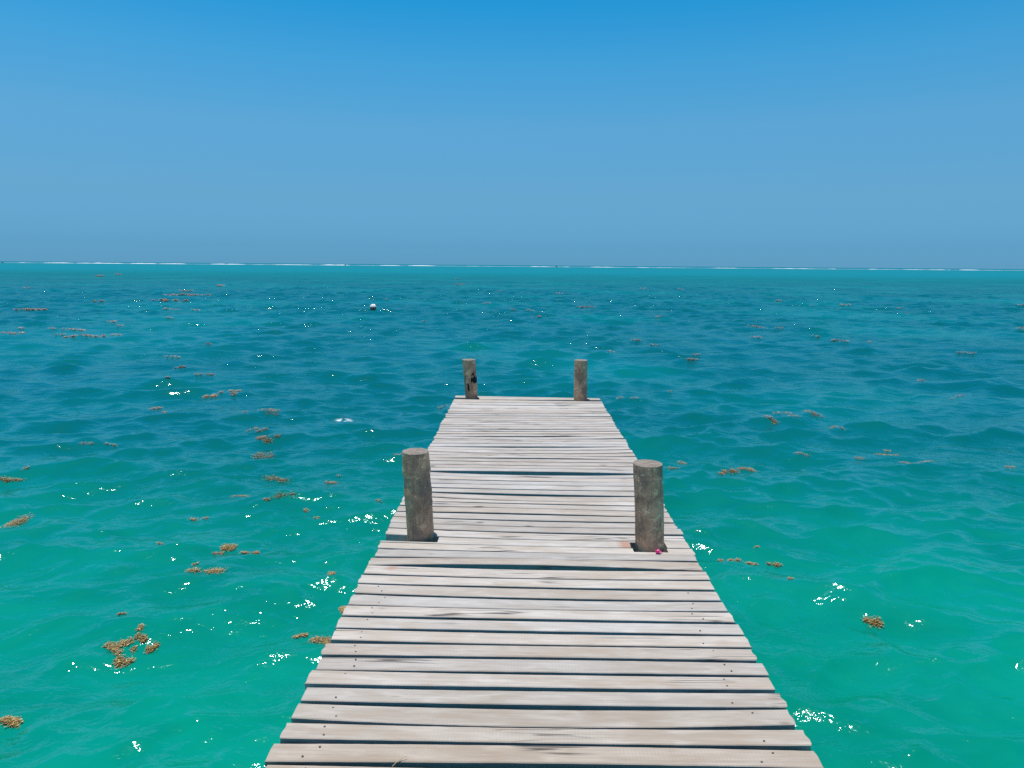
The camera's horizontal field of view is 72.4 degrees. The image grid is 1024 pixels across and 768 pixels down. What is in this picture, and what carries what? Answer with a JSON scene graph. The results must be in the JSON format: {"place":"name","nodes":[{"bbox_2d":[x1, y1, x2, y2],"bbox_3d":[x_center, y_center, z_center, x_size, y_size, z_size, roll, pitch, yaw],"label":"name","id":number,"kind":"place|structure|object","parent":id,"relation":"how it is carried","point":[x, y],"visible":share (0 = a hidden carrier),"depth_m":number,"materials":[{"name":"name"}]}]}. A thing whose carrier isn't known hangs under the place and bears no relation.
{"place":"outdoors","nodes":[
{"label":"outdoors","id":0,"kind":"place"},
{"bbox_2d":[0,261,1023,767],"bbox_3d":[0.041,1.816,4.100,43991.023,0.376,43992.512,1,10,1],"label":"sea","id":1,"kind":"structure","parent":0,"point":[920,557],"depth_m":8.64,"materials":[{"name":"liquid"}]},
{"bbox_2d":[0,715,23,728],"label":"seaweed clump","id":2,"kind":"object","parent":1,"relation":"on","point":[10,721],"visible":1,"depth_m":3.79,"materials":[{"name":"brown plant"}]},
{"bbox_2d":[0,475,25,482],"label":"seaweed clump","id":3,"kind":"object","parent":1,"relation":"on","point":[5,478],"visible":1,"depth_m":8.03,"materials":[{"name":"brown plant"}]},
{"bbox_2d":[2,514,31,527],"bbox_3d":[-4.797,1.330,6.794,0.254,0.085,0.290,1,10,1],"label":"seaweed clump","id":4,"kind":"object","parent":1,"relation":"on","point":[14,522],"visible":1,"depth_m":6.79,"materials":[{"name":"brown plant"}]},
{"bbox_2d":[16,308,45,309],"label":"seaweed clump","id":5,"kind":"object","parent":1,"relation":"on","point":[33,309],"visible":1,"depth_m":35.15,"materials":[{"name":"brown plant"}]},
{"bbox_2d":[63,334,103,337],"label":"seaweed clump","id":6,"kind":"object","parent":1,"relation":"on","point":[84,335],"visible":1,"depth_m":22.91,"materials":[{"name":"brown plant"}]},
{"bbox_2d":[102,623,159,667],"bbox_3d":[-2.478,1.704,4.548,0.312,0.110,0.307,9,13,41],"label":"seaweed clump","id":7,"kind":"object","parent":1,"relation":"on","point":[118,660],"visible":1,"depth_m":4.54,"materials":[{"name":"brown plant"}]},
{"bbox_2d":[184,567,227,574],"bbox_3d":[-2.438,1.486,5.558,0.367,0.038,0.117,1,10,1],"label":"seaweed clump","id":8,"kind":"object","parent":1,"relation":"on","point":[211,571],"visible":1,"depth_m":5.56,"materials":[{"name":"brown plant"}]},
{"bbox_2d":[205,389,238,397],"bbox_3d":[-5.497,0.194,13.261,0.800,0.115,0.337,-6,12,-35],"label":"seaweed clump","id":9,"kind":"object","parent":1,"relation":"on","point":[220,392],"visible":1,"depth_m":13.29,"materials":[{"name":"brown plant"}]},
{"bbox_2d":[219,543,235,550],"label":"seaweed clump","id":10,"kind":"object","parent":1,"relation":"on","point":[227,546],"visible":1,"depth_m":6.13,"materials":[{"name":"brown plant"}]},
{"bbox_2d":[239,551,259,553],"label":"seaweed clump","id":11,"kind":"object","parent":1,"relation":"on","point":[245,552],"visible":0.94,"depth_m":6.04,"materials":[{"name":"brown plant"}]},
{"bbox_2d":[252,451,272,458],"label":"seaweed clump","id":12,"kind":"object","parent":1,"relation":"on","point":[260,454],"visible":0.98,"depth_m":9.13,"materials":[{"name":"brown plant"}]},
{"bbox_2d":[254,433,280,442],"bbox_3d":[-3.484,0.773,9.903,0.387,0.105,0.265,1,10,1],"label":"seaweed clump","id":13,"kind":"object","parent":1,"relation":"on","point":[258,437],"visible":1,"depth_m":9.92,"materials":[{"name":"brown plant"}]},
{"bbox_2d":[265,475,289,481],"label":"seaweed clump","id":14,"kind":"object","parent":1,"relation":"on","point":[277,479],"visible":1,"depth_m":8.11,"materials":[{"name":"brown plant"}]},
{"bbox_2d":[292,633,307,638],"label":"seaweed clump","id":15,"kind":"object","parent":1,"relation":"on","point":[303,635],"visible":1,"depth_m":4.68,"materials":[{"name":"brown plant"}]},
{"bbox_2d":[307,635,331,644],"bbox_3d":[-1.242,1.690,4.607,0.208,0.038,0.143,1,10,1],"label":"seaweed clump","id":16,"kind":"object","parent":1,"relation":"on","point":[324,639],"visible":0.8,"depth_m":4.60,"materials":[{"name":"brown plant"}]},
{"bbox_2d":[338,606,345,613],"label":"seaweed clump","id":17,"kind":"object","parent":1,"relation":"on","point":[341,608],"visible":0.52,"depth_m":5.06,"materials":[{"name":"brown plant"}]},
{"bbox_2d":[20,262,1023,270],"bbox_3d":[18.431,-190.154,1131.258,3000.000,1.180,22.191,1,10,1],"label":"reef surf","id":18,"kind":"structure","parent":1,"relation":"on","point":[500,266],"depth_m":1133.23,"materials":[{"name":"white liquid"}]},
{"bbox_2d":[265,359,822,767],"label":"jetty","id":19,"kind":"object","parent":1,"relation":"in","point":[525,595],"visible":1,"depth_m":2.92,"materials":[{"name":"grey wood"}]},
{"bbox_2d":[718,467,757,474],"bbox_3d":[2.712,1.059,8.521,0.641,0.079,0.254,-4,11,-25],"label":"seaweed clump","id":20,"kind":"object","parent":1,"relation":"on","point":[749,469],"visible":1,"depth_m":8.53,"materials":[{"name":"brown plant"}]},
{"bbox_2d":[863,615,883,628],"bbox_3d":[2.585,1.705,5.000,0.153,0.065,0.120,1,10,1],"label":"seaweed clump","id":21,"kind":"object","parent":1,"relation":"on","point":[872,622],"visible":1,"depth_m":5.00,"materials":[{"name":"brown plant"}]},
{"bbox_2d":[0,0,1023,268],"label":"sky","id":22,"kind":"structure","parent":0,"point":[691,133],"materials":[{"name":"blue"}]}
]}

